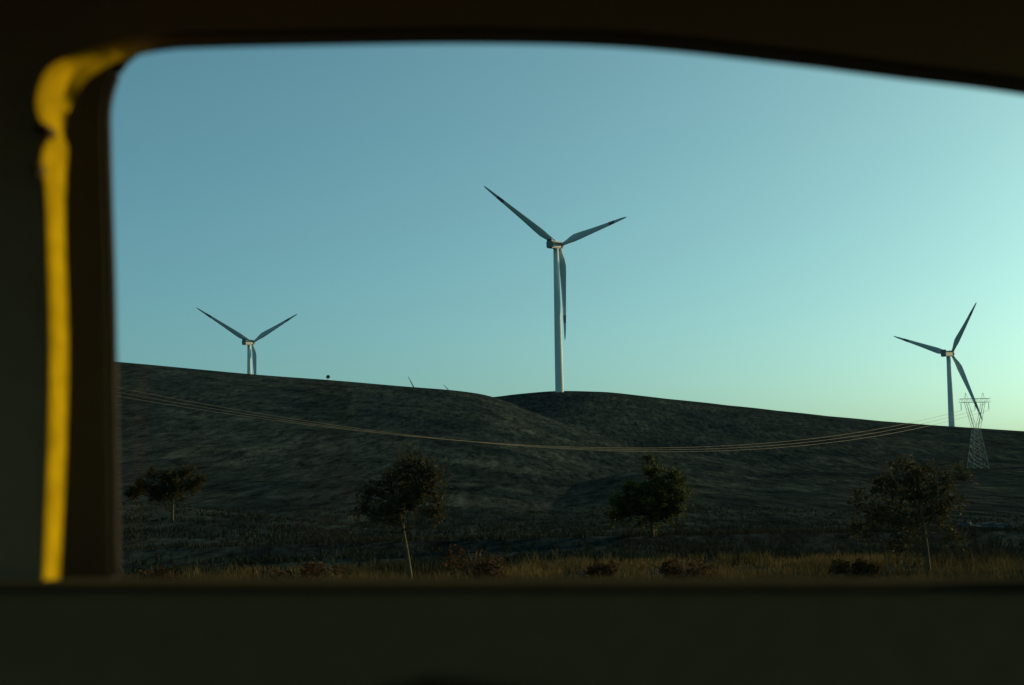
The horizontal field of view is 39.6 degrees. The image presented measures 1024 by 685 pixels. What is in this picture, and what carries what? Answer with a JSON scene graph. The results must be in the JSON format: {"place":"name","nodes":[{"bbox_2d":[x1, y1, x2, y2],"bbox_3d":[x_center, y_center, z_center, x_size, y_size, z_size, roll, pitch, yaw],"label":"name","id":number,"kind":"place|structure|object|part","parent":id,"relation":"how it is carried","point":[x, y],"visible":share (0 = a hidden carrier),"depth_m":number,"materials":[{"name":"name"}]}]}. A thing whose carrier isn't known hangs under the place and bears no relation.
{"place":"outdoors","nodes":[
{"label":"outdoors","id":0,"kind":"place"},
{"bbox_2d":[0,0,1023,684],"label":"car","id":1,"kind":"object","parent":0,"point":[74,610],"visible":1,"depth_m":0.95,"materials":[{"name":"brown plastic"}]},
{"bbox_3d":[0.298,0.345,0.926,1.380,1.240,0.256,-1,-5,0],"label":"side door","id":2,"kind":"part","parent":1,"relation":"part of","materials":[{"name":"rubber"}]},
{"bbox_2d":[111,44,1023,430],"label":"sky","id":3,"kind":"structure","parent":0,"point":[781,227],"materials":[{"name":"blue"}]},
{"bbox_2d":[117,362,1023,577],"bbox_3d":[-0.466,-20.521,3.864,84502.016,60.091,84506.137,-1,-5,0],"label":"ground","id":4,"kind":"structure","parent":0,"point":[249,462],"depth_m":296.21,"materials":[{"name":"plant"}]},
{"bbox_2d":[136,564,180,577],"bbox_3d":[-7.126,4.848,28.756,1.011,0.724,0.796,-1,-5,0],"label":"dry bush","id":5,"kind":"object","parent":4,"relation":"on","point":[159,573],"visible":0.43,"depth_m":28.75,"materials":[{"name":"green plant"}]},
{"bbox_2d":[119,462,206,520],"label":"young tree","id":6,"kind":"object","parent":4,"relation":"on","point":[172,486],"visible":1,"depth_m":63.59,"materials":[{"name":"green plant"}]},
{"bbox_2d":[196,307,296,374],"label":"wind turbine","id":7,"kind":"object","parent":4,"relation":"on","point":[247,341],"visible":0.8,"depth_m":1058.42,"materials":[{"name":"white paint"}]},
{"bbox_2d":[258,559,345,577],"bbox_3d":[-4.193,4.744,28.409,1.615,0.791,1.110,-2,-5,11],"label":"dry bush","id":8,"kind":"object","parent":4,"relation":"on","point":[312,571],"visible":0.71,"depth_m":28.39,"materials":[{"name":"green plant"}]},
{"bbox_2d":[346,441,459,577],"bbox_3d":[-2.268,3.738,30.867,2.189,3.176,1.810,2,-6,-31],"label":"young tree","id":9,"kind":"object","parent":4,"relation":"on","point":[418,487],"visible":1,"depth_m":30.76,"materials":[{"name":"green plant"}]},
{"bbox_2d":[442,543,510,577],"bbox_3d":[-0.724,4.561,28.713,1.432,1.008,0.938,-1,-5,0],"label":"dry bush","id":10,"kind":"object","parent":4,"relation":"on","point":[478,570],"visible":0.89,"depth_m":28.67,"materials":[{"name":"brown plant"}]},
{"bbox_2d":[484,186,625,391],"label":"wind turbine","id":11,"kind":"object","parent":4,"relation":"on","point":[558,256],"visible":0.98,"depth_m":724.52,"materials":[{"name":"white paint"}]},
{"bbox_2d":[117,547,1023,577],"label":"verge grass","id":12,"kind":"structure","parent":4,"relation":"on","point":[991,568],"depth_m":32.18,"materials":[{"name":"brown plant"}]},
{"bbox_2d":[585,560,619,577],"bbox_3d":[1.804,4.699,28.658,0.734,0.648,0.485,1,-5,-25],"label":"dry bush","id":13,"kind":"object","parent":4,"relation":"on","point":[597,569],"visible":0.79,"depth_m":28.59,"materials":[{"name":"brown plant"}]},
{"bbox_2d":[599,450,699,535],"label":"young tree","id":14,"kind":"object","parent":4,"relation":"on","point":[666,498],"visible":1,"depth_m":45.33,"materials":[{"name":"green plant"}]},
{"bbox_2d":[645,557,718,577],"bbox_3d":[3.460,4.638,28.459,1.447,0.706,0.933,1,-5,-25],"label":"dry bush","id":15,"kind":"object","parent":4,"relation":"on","point":[675,568],"visible":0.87,"depth_m":28.39,"materials":[{"name":"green plant"}]},
{"bbox_2d":[830,557,881,577],"bbox_3d":[6.753,4.519,27.912,1.074,0.604,0.664,-1,-5,0],"label":"dry bush","id":16,"kind":"object","parent":4,"relation":"on","point":[870,569],"visible":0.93,"depth_m":27.88,"materials":[{"name":"brown plant"}]},
{"bbox_2d":[841,452,980,576],"bbox_3d":[8.326,3.624,29.631,2.836,2.692,1.633,-1,-5,0],"label":"young tree","id":17,"kind":"object","parent":4,"relation":"on","point":[893,519],"visible":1,"depth_m":29.59,"materials":[{"name":"green plant"}]},
{"bbox_2d":[894,302,982,426],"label":"wind turbine","id":18,"kind":"object","parent":4,"relation":"on","point":[948,355],"visible":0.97,"depth_m":917.61,"materials":[{"name":"white paint"}]},
{"bbox_2d":[956,522,971,527],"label":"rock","id":19,"kind":"object","parent":4,"relation":"on","point":[966,523],"visible":0.29,"depth_m":73.67,"materials":[{"name":"grey stone"}]},
{"bbox_2d":[959,393,990,468],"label":"lattice pylon","id":20,"kind":"object","parent":4,"relation":"on","point":[974,445],"visible":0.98,"depth_m":427.19,"materials":[{"name":"metal"}]},
{"bbox_2d":[119,396,957,447],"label":"power line","id":21,"kind":"object","parent":20,"relation":"hanging from","point":[558,446],"visible":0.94,"depth_m":303.63,"materials":[{"name":"metal"}]},
{"bbox_2d":[119,392,974,449],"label":"power line","id":22,"kind":"object","parent":20,"relation":"hanging from","point":[580,448],"visible":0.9,"depth_m":309.12,"materials":[{"name":"metal"}]},
{"bbox_2d":[137,391,987,451],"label":"power line","id":23,"kind":"object","parent":20,"relation":"hanging from","point":[606,450],"visible":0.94,"depth_m":315.51,"materials":[{"name":"metal"}]},
{"bbox_2d":[966,522,1013,528],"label":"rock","id":24,"kind":"object","parent":4,"relation":"on","point":[986,524],"visible":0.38,"depth_m":69.40,"materials":[{"name":"grey stone"}]}
]}

